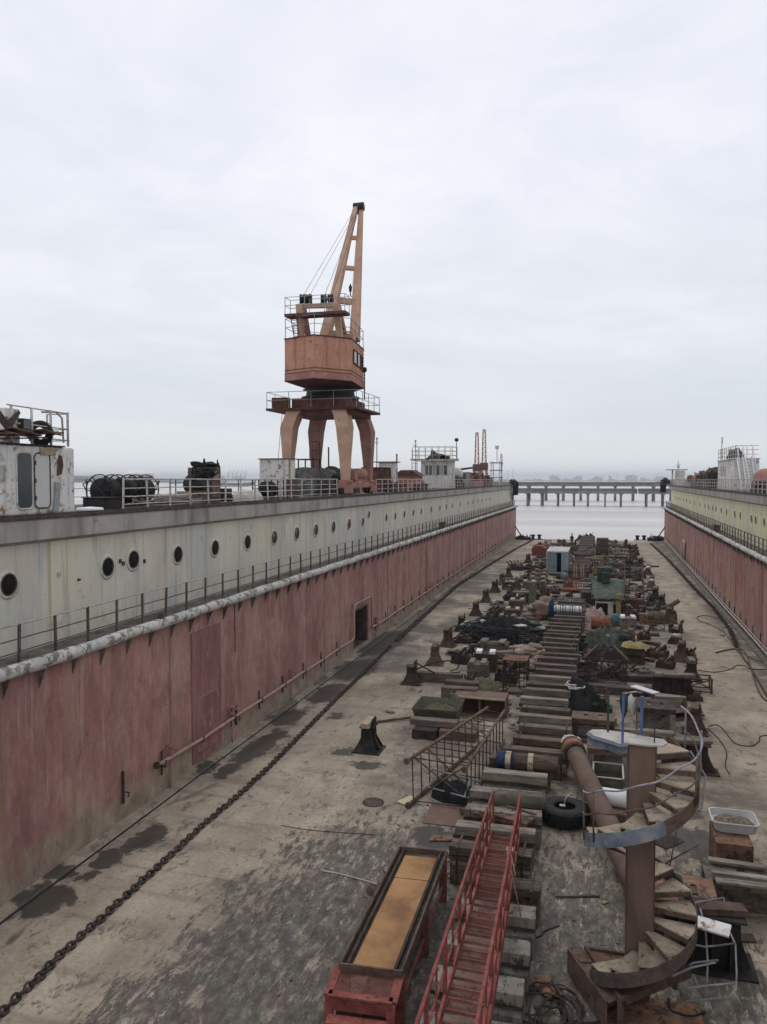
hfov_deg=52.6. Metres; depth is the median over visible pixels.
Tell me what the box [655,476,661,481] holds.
building
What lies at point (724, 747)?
cable
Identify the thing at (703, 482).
deck railing
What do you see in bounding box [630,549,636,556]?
dock stand
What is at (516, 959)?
keel block
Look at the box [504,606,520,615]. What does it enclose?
twin cap block
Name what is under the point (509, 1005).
keel block
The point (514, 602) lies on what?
twin cap block
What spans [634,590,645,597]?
scrap cluster
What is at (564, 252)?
sky
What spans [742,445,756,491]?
ship ladder
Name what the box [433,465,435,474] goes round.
window
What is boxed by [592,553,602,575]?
yellow trestle
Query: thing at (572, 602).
keel block
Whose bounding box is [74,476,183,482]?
hill
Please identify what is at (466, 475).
sloped shelter
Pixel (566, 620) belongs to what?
keel block
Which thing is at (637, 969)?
spiral stair
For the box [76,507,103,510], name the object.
round white cover
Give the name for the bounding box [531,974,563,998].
floor scrap
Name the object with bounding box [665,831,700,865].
leaning rods
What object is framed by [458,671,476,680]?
scrap cluster
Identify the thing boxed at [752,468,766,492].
winch cover
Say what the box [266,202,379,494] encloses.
portal crane
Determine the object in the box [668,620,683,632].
scrap cluster
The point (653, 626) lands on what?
angle iron rack
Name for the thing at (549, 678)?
keel block
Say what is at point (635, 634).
angle iron rack
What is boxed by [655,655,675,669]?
scrap cluster
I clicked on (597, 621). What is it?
drum barrel
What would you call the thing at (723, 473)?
window
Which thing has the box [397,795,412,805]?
pale board
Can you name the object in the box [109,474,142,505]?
cable reel
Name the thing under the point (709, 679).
angle iron rack
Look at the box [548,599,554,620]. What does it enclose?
blue cloth
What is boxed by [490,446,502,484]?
stair tower
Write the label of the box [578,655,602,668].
angle iron rack
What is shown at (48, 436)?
spare tyre
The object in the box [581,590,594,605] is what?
dark crate
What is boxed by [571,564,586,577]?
slatted pallet
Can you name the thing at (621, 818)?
slotted table
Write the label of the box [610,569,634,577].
scrap cluster
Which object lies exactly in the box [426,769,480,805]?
netting bundle
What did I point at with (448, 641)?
dock stand
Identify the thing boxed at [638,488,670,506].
jetty
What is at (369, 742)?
dock stand
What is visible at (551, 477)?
building
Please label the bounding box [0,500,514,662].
walkway railing
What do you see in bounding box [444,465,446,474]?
window
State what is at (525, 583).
twin cap block
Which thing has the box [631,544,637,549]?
scrap cluster
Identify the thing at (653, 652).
scrap cluster
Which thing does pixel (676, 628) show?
dock stand
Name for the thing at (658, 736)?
grey square timber
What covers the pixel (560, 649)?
keel block
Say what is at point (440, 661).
black hose
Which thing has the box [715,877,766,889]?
loose plank
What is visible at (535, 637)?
angle iron rack
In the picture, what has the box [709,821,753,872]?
rust plate box
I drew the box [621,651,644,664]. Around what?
timber stack block
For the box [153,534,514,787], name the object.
service pipe
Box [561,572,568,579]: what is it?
cyan buoy
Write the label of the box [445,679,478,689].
timber beam
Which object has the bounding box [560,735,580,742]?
white rag bunch
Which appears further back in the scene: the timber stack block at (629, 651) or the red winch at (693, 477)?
the red winch at (693, 477)
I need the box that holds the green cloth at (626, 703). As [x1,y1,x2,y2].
[620,691,627,716]
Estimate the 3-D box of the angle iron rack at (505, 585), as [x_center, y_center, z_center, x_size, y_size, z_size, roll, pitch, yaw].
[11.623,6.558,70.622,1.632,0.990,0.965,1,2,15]
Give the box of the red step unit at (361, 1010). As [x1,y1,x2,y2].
[323,964,404,1023]
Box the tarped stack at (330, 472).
[295,447,360,494]
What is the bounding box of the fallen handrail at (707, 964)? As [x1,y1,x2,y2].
[672,897,737,1001]
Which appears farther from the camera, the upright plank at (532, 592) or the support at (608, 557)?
the support at (608, 557)
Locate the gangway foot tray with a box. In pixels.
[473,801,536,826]
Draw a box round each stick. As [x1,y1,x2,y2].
[376,716,411,722]
[506,852,521,916]
[556,894,599,897]
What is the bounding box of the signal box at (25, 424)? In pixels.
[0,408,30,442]
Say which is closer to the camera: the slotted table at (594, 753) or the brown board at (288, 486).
the slotted table at (594, 753)
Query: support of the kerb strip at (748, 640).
on the dock floor
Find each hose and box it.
[417,660,459,671]
[417,663,459,672]
[536,924,559,937]
[557,997,616,1023]
[667,997,705,1016]
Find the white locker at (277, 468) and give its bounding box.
[258,458,295,497]
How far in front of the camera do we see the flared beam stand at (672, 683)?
35.48 m
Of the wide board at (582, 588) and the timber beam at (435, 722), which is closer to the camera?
the timber beam at (435, 722)
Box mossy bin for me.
[592,761,623,789]
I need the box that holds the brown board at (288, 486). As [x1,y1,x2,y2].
[286,478,297,498]
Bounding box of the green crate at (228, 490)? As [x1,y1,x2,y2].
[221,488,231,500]
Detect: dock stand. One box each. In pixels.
[351,716,385,755]
[400,659,423,685]
[425,642,444,666]
[439,626,457,647]
[454,613,465,631]
[469,599,482,615]
[479,588,490,602]
[489,579,501,592]
[498,573,505,585]
[504,566,513,577]
[523,553,531,562]
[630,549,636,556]
[637,557,643,564]
[645,564,652,574]
[646,575,655,587]
[651,586,658,600]
[655,592,666,606]
[665,606,674,623]
[667,624,682,644]
[674,639,687,662]
[681,702,707,736]
[683,656,702,681]
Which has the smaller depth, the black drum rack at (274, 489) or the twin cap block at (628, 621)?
the black drum rack at (274, 489)
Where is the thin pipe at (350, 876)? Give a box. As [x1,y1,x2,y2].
[322,870,377,884]
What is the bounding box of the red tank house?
[531,545,546,555]
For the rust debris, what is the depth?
19.21 m
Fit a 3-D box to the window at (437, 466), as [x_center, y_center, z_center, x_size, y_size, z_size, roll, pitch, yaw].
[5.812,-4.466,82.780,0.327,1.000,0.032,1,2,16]
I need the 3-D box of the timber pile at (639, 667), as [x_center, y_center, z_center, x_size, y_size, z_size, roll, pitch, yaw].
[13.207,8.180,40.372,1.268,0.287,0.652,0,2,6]
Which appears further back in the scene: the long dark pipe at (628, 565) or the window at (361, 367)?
the long dark pipe at (628, 565)
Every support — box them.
[478,638,509,650]
[499,613,517,618]
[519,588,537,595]
[529,575,546,580]
[530,571,547,578]
[530,579,546,588]
[534,568,547,572]
[539,561,545,568]
[557,539,565,542]
[606,555,618,559]
[608,561,623,568]
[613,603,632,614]
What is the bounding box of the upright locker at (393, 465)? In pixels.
[374,461,400,487]
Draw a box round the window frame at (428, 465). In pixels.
[428,465,447,474]
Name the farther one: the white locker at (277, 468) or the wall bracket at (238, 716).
the white locker at (277, 468)
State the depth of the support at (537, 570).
80.36 m
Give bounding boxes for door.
[34,452,50,508]
[198,689,219,752]
[547,553,556,571]
[561,553,566,572]
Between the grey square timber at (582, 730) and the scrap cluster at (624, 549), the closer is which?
the grey square timber at (582, 730)
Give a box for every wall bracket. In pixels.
[121,771,129,803]
[235,705,240,724]
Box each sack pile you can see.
[509,643,545,669]
[522,605,534,616]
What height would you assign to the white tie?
0.584 m
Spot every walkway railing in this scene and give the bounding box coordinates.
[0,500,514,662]
[666,501,766,556]
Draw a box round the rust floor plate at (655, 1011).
[598,998,703,1023]
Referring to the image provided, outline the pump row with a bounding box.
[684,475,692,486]
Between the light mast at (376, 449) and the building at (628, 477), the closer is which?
the light mast at (376, 449)
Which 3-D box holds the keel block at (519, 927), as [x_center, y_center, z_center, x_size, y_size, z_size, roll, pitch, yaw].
[2.410,8.891,16.683,1.716,0.837,0.732,1,2,15]
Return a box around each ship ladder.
[736,446,751,490]
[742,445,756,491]
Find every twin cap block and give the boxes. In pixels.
[467,658,489,677]
[474,648,497,672]
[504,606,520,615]
[509,597,525,609]
[522,580,536,589]
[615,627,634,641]
[619,614,636,630]
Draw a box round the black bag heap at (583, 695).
[564,675,597,715]
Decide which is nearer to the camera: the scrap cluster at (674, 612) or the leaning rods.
the leaning rods
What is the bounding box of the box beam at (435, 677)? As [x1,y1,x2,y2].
[418,670,462,682]
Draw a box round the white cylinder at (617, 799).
[602,787,625,808]
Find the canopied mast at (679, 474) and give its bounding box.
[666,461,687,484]
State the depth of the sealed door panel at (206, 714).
27.38 m
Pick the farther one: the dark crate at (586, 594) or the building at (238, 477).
the building at (238, 477)
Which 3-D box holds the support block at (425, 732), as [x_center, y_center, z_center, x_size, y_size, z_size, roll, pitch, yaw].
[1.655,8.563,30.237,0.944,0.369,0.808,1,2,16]
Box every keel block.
[419,1011,511,1023]
[430,964,525,1023]
[447,930,530,998]
[448,832,532,884]
[453,819,535,869]
[455,898,535,959]
[463,803,542,849]
[466,864,540,928]
[469,785,542,810]
[481,767,547,797]
[488,749,550,793]
[503,741,567,780]
[512,731,569,767]
[517,712,571,728]
[518,719,571,737]
[519,695,568,711]
[522,702,570,716]
[524,687,570,707]
[525,679,569,689]
[528,674,570,683]
[534,660,575,670]
[535,667,576,676]
[537,656,577,669]
[539,640,577,652]
[539,651,578,668]
[542,632,578,639]
[542,646,575,652]
[543,635,578,652]
[545,624,580,631]
[547,628,580,642]
[548,622,580,626]
[550,618,582,629]
[554,614,584,629]
[555,612,584,615]
[557,600,584,604]
[558,603,584,607]
[568,570,588,578]
[575,554,591,559]
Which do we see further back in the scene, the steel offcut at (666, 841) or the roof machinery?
the roof machinery
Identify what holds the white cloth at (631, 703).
hanging from the slotted table at (657, 715)
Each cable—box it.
[0,540,515,924]
[82,480,159,503]
[696,615,737,651]
[697,665,764,671]
[708,724,766,746]
[708,729,728,772]
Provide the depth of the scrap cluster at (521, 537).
128.74 m
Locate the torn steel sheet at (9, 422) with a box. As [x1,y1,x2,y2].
[0,410,20,428]
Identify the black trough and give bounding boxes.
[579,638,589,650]
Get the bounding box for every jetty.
[360,488,636,506]
[494,482,683,500]
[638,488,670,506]
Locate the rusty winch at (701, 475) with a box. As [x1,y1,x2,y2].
[696,471,704,487]
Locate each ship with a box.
[171,480,182,483]
[221,470,253,485]
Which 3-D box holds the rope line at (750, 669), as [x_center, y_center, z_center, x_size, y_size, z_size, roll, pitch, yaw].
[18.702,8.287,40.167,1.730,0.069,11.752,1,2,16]
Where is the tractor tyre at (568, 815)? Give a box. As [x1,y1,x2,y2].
[542,796,589,827]
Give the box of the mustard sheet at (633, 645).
[621,641,649,648]
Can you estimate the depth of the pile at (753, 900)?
17.84 m
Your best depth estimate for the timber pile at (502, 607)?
59.18 m
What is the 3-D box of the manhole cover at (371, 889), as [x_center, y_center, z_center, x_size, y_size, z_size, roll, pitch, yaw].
[-0.088,9.200,18.903,0.673,0.026,0.673,1,2,16]
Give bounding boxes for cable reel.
[86,474,125,496]
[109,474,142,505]
[128,474,158,504]
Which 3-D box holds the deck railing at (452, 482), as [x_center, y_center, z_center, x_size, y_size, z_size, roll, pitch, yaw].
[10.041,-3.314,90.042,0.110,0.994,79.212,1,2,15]
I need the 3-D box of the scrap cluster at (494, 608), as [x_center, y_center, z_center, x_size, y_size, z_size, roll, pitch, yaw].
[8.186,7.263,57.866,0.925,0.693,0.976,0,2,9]
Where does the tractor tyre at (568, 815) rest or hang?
on the dock floor
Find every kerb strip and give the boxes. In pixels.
[0,539,515,921]
[661,540,766,666]
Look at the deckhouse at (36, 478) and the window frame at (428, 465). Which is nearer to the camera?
the deckhouse at (36, 478)
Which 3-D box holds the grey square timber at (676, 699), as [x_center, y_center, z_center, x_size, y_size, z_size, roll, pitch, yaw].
[11.592,7.705,31.652,1.002,0.472,0.352,1,2,16]
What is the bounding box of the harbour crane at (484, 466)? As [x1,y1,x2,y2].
[480,429,487,474]
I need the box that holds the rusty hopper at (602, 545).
[595,538,608,555]
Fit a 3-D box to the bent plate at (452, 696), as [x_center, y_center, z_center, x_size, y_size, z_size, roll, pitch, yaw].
[2.895,7.950,32.436,0.750,0.800,0.030,1,2,16]
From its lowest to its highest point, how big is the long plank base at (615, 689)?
0.350 m
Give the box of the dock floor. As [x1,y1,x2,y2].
[0,539,766,1023]
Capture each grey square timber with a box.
[577,724,674,736]
[652,734,674,738]
[655,694,680,707]
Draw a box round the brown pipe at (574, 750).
[561,736,625,889]
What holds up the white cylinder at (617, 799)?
on the slotted table at (621, 818)
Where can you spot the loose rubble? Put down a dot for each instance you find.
(421, 690)
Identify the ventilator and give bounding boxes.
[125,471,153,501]
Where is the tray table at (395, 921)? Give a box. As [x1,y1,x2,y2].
[339,846,447,1023]
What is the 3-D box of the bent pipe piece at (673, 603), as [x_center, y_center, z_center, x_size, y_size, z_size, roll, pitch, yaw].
[20.215,6.528,54.679,1.343,0.885,0.369,0,2,11]
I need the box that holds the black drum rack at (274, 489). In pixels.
[252,480,283,498]
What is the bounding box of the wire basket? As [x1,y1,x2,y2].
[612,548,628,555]
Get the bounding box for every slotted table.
[572,710,614,736]
[587,737,626,785]
[594,807,625,823]
[636,698,675,732]
[654,875,717,935]
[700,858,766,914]
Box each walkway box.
[438,522,446,528]
[712,524,719,531]
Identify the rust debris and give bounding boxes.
[2,542,763,1023]
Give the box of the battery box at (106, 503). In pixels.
[81,497,121,509]
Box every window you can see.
[353,349,357,365]
[358,353,360,367]
[360,354,362,369]
[425,465,427,474]
[429,465,431,474]
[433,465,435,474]
[436,465,439,474]
[440,465,442,474]
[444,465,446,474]
[721,466,725,475]
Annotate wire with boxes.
[281,825,372,834]
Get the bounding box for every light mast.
[375,437,378,466]
[414,440,417,469]
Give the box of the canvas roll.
[532,596,557,618]
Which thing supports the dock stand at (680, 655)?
on the dock floor
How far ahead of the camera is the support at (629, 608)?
57.34 m
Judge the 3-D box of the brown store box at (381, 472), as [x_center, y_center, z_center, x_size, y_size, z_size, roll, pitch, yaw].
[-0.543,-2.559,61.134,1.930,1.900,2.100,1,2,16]
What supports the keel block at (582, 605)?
on the dock floor
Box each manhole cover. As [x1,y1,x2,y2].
[362,798,383,806]
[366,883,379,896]
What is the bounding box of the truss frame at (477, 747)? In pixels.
[404,706,505,815]
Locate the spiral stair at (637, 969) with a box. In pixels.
[567,691,706,1023]
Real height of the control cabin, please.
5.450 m
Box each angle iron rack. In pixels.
[502,578,520,589]
[519,635,538,644]
[520,618,539,623]
[539,585,551,591]
[577,669,597,682]
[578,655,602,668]
[579,630,594,638]
[589,684,607,700]
[615,554,629,559]
[623,631,639,641]
[649,620,664,630]
[674,672,712,693]
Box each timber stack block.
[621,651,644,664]
[622,642,643,655]
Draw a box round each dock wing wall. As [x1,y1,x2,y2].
[0,485,517,906]
[663,485,766,651]
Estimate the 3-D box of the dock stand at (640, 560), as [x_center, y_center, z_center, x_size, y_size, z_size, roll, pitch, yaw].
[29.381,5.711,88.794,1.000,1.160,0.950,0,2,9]
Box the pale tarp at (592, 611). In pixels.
[585,605,604,622]
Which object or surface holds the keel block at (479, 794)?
on the dock floor
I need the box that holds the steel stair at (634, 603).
[624,565,644,608]
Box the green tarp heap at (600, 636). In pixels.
[584,625,631,650]
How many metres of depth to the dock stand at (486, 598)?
63.08 m
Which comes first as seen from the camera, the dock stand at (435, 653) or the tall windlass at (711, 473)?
the dock stand at (435, 653)
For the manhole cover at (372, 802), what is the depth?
24.02 m
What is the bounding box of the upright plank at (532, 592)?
[529,583,535,603]
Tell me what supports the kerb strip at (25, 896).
on the dock floor
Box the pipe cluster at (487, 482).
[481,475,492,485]
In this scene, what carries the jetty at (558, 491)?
in the sea water
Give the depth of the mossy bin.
25.24 m
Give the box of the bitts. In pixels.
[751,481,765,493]
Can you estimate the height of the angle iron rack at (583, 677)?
0.561 m
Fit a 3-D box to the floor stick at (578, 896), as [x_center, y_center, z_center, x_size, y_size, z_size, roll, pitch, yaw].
[4.655,9.201,18.584,1.044,0.050,0.050,0,2,-1]
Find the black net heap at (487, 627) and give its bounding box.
[453,612,545,644]
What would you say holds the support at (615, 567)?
on the dock floor
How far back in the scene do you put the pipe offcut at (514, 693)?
35.97 m
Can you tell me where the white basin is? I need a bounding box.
[708,807,759,834]
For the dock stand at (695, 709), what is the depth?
30.48 m
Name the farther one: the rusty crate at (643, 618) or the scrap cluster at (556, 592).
the scrap cluster at (556, 592)
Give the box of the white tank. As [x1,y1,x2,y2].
[455,467,462,481]
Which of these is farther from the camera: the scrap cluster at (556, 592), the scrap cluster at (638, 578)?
the scrap cluster at (638, 578)
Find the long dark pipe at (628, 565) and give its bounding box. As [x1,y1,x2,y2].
[603,564,658,566]
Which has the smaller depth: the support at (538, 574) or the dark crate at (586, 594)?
the dark crate at (586, 594)
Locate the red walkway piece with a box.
[563,578,581,590]
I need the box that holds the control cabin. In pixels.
[410,438,458,487]
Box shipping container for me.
[546,546,569,573]
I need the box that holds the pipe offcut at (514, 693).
[500,691,523,694]
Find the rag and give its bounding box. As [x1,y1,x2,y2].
[672,633,682,638]
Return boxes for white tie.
[506,847,515,875]
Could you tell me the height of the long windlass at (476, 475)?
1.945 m
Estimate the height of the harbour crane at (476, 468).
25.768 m
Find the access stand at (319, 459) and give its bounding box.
[296,441,321,468]
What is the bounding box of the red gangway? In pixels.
[414,790,521,1023]
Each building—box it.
[232,476,245,481]
[549,475,558,481]
[552,477,560,481]
[591,477,601,481]
[625,475,631,481]
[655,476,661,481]
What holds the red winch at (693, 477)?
on the dock wing wall at (733, 572)
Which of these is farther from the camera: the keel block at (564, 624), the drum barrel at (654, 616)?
the drum barrel at (654, 616)
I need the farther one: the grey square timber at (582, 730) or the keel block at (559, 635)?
the keel block at (559, 635)
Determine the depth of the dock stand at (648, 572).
81.28 m
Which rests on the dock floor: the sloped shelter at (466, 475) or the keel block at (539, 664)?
the keel block at (539, 664)
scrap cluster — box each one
[451,645,474,664]
[454,631,473,643]
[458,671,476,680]
[475,610,498,619]
[487,605,498,612]
[489,608,502,615]
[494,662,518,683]
[502,592,512,600]
[507,560,524,570]
[511,580,520,586]
[515,535,530,539]
[536,591,548,599]
[540,588,549,595]
[552,588,560,594]
[565,592,572,596]
[579,644,605,659]
[592,695,612,713]
[595,661,621,678]
[604,644,621,659]
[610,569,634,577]
[613,573,623,578]
[618,664,654,683]
[619,544,626,552]
[625,558,634,564]
[629,606,645,621]
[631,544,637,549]
[631,575,640,580]
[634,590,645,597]
[635,570,646,577]
[637,629,650,640]
[645,644,669,659]
[647,534,663,540]
[650,606,661,611]
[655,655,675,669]
[665,607,676,619]
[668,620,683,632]
[673,647,695,656]
[686,690,702,701]
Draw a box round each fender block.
[509,479,518,494]
[660,477,670,492]
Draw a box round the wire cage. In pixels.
[502,654,529,693]
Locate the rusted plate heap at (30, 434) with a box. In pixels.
[0,427,63,438]
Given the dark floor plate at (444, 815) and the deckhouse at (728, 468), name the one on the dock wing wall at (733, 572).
the deckhouse at (728, 468)
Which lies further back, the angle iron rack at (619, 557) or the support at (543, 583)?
the angle iron rack at (619, 557)
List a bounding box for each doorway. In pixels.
[16,451,33,509]
[354,603,367,648]
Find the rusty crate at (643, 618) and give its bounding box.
[639,612,647,623]
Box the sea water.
[74,481,670,540]
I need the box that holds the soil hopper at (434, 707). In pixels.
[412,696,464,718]
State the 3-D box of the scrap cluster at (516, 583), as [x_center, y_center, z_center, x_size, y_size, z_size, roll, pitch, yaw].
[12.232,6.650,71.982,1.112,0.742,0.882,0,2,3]
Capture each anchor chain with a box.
[0,645,391,1016]
[394,539,534,640]
[650,543,738,647]
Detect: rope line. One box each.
[715,648,766,701]
[738,649,766,696]
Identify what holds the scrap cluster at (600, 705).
on the dock floor
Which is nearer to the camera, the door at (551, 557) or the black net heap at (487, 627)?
the black net heap at (487, 627)
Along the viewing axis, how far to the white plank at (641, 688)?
35.03 m
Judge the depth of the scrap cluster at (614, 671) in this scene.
39.04 m
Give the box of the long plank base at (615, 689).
[588,683,652,696]
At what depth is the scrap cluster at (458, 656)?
42.02 m
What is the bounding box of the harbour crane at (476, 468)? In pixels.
[473,432,479,472]
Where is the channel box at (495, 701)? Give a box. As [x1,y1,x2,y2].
[455,690,508,718]
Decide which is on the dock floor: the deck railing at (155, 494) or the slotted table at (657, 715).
the slotted table at (657, 715)
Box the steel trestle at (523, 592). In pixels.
[512,591,528,603]
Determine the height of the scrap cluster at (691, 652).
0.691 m
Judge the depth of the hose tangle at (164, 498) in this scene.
28.01 m
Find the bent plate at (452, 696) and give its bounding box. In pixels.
[448,693,457,699]
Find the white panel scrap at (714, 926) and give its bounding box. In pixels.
[695,915,731,937]
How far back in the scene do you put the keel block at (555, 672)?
37.01 m
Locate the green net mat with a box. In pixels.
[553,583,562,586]
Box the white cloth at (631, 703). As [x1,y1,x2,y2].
[628,694,635,716]
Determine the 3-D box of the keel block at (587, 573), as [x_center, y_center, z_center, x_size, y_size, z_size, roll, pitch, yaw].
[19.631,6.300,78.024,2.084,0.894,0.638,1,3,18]
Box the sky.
[0,0,766,480]
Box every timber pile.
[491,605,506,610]
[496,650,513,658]
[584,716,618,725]
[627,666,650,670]
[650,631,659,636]
[650,693,686,706]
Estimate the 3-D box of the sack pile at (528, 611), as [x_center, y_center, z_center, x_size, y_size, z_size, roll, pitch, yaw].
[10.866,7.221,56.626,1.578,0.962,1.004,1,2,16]
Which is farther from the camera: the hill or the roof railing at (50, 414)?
the hill
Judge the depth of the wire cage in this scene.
36.66 m
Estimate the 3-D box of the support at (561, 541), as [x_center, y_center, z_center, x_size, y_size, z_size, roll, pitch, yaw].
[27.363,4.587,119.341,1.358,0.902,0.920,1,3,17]
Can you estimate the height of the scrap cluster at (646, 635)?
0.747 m
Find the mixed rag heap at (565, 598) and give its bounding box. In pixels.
[555,595,594,608]
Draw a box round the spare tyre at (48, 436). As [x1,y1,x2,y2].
[29,420,53,444]
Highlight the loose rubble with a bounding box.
[372,543,724,732]
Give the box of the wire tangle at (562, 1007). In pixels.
[523,981,584,1023]
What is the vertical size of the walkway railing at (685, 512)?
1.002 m
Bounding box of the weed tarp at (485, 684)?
[474,677,507,691]
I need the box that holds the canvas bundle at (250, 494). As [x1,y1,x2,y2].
[231,489,262,501]
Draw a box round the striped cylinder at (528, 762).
[496,750,558,773]
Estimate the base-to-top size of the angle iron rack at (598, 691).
0.570 m
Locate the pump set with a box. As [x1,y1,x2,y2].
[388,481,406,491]
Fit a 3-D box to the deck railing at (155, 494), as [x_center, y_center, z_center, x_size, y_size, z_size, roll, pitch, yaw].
[-6.613,-1.577,48.622,0.076,0.986,60.060,1,2,15]
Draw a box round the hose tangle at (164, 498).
[132,494,204,506]
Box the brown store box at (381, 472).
[361,467,390,491]
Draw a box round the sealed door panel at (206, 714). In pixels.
[191,623,221,765]
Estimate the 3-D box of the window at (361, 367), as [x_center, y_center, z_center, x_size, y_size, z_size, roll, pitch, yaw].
[-1.379,-9.318,48.289,0.088,0.830,0.869,0,2,9]
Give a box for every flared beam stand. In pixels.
[652,672,701,701]
[658,737,720,776]
[678,897,758,983]
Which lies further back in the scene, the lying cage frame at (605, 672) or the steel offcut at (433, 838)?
the lying cage frame at (605, 672)
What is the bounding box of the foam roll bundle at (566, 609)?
[554,605,581,612]
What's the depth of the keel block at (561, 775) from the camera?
25.95 m
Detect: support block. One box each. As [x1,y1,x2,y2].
[412,725,439,739]
[439,726,477,742]
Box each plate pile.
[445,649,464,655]
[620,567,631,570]
[641,640,660,645]
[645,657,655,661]
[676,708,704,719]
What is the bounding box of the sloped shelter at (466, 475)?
[460,467,474,486]
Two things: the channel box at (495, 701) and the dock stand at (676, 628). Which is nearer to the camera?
the channel box at (495, 701)
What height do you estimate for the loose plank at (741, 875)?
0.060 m
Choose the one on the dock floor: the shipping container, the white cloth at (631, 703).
the shipping container
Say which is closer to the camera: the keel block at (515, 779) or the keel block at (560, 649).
the keel block at (515, 779)
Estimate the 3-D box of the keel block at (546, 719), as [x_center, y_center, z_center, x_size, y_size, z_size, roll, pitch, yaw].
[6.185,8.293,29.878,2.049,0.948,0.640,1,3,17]
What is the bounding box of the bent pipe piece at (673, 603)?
[660,599,679,609]
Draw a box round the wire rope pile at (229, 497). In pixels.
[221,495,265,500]
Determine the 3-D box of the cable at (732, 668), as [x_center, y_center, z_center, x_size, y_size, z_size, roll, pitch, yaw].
[18.343,8.271,41.042,3.899,0.035,1.114,0,2,-12]
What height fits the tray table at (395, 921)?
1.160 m
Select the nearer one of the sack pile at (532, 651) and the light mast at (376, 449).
the sack pile at (532, 651)
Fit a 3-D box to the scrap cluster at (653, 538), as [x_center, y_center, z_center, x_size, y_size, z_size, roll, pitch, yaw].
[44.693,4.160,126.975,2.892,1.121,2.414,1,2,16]
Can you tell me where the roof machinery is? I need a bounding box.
[727,448,743,458]
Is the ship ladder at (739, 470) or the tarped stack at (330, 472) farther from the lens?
the ship ladder at (739, 470)
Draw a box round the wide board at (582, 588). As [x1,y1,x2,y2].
[579,587,590,589]
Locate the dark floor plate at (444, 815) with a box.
[422,802,463,826]
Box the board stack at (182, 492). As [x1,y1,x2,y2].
[172,491,191,502]
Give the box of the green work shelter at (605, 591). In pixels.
[591,567,625,616]
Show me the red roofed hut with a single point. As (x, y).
(409, 474)
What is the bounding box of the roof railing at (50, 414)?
[6,404,69,446]
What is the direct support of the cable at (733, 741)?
on the dock floor
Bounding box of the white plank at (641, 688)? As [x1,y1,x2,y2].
[630,685,659,693]
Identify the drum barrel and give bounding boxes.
[591,616,610,628]
[610,613,619,625]
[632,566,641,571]
[648,611,664,623]
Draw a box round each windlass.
[410,480,427,490]
[470,472,483,486]
[702,467,717,487]
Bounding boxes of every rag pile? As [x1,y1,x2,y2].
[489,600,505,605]
[516,575,527,580]
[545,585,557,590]
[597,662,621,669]
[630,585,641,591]
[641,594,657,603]
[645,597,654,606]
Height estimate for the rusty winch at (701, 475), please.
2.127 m
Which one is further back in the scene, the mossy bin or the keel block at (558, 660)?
the keel block at (558, 660)
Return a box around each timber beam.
[410,716,458,727]
[441,685,477,699]
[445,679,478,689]
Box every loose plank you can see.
[708,856,765,870]
[711,868,766,881]
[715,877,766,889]
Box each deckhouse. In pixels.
[0,442,74,515]
[717,445,760,489]
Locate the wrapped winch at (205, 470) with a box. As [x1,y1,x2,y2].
[183,458,220,502]
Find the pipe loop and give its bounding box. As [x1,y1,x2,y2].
[681,539,684,560]
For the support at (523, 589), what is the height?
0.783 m
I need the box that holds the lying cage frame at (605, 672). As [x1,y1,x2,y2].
[582,644,629,684]
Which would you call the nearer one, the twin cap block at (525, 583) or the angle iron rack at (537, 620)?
the angle iron rack at (537, 620)
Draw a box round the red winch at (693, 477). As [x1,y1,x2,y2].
[689,472,698,486]
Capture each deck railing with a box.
[74,479,249,496]
[122,478,337,508]
[376,479,507,492]
[673,479,766,493]
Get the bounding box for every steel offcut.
[429,835,452,841]
[656,834,683,848]
[741,933,756,941]
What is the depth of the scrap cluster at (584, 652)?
42.51 m
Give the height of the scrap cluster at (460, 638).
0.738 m
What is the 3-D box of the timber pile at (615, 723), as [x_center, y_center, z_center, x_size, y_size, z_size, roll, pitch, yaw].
[8.626,8.487,31.416,1.702,0.430,0.781,1,2,13]
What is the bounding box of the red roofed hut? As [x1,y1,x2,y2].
[398,470,424,488]
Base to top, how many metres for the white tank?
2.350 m
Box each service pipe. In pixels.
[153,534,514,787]
[664,539,766,654]
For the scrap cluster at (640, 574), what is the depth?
78.67 m

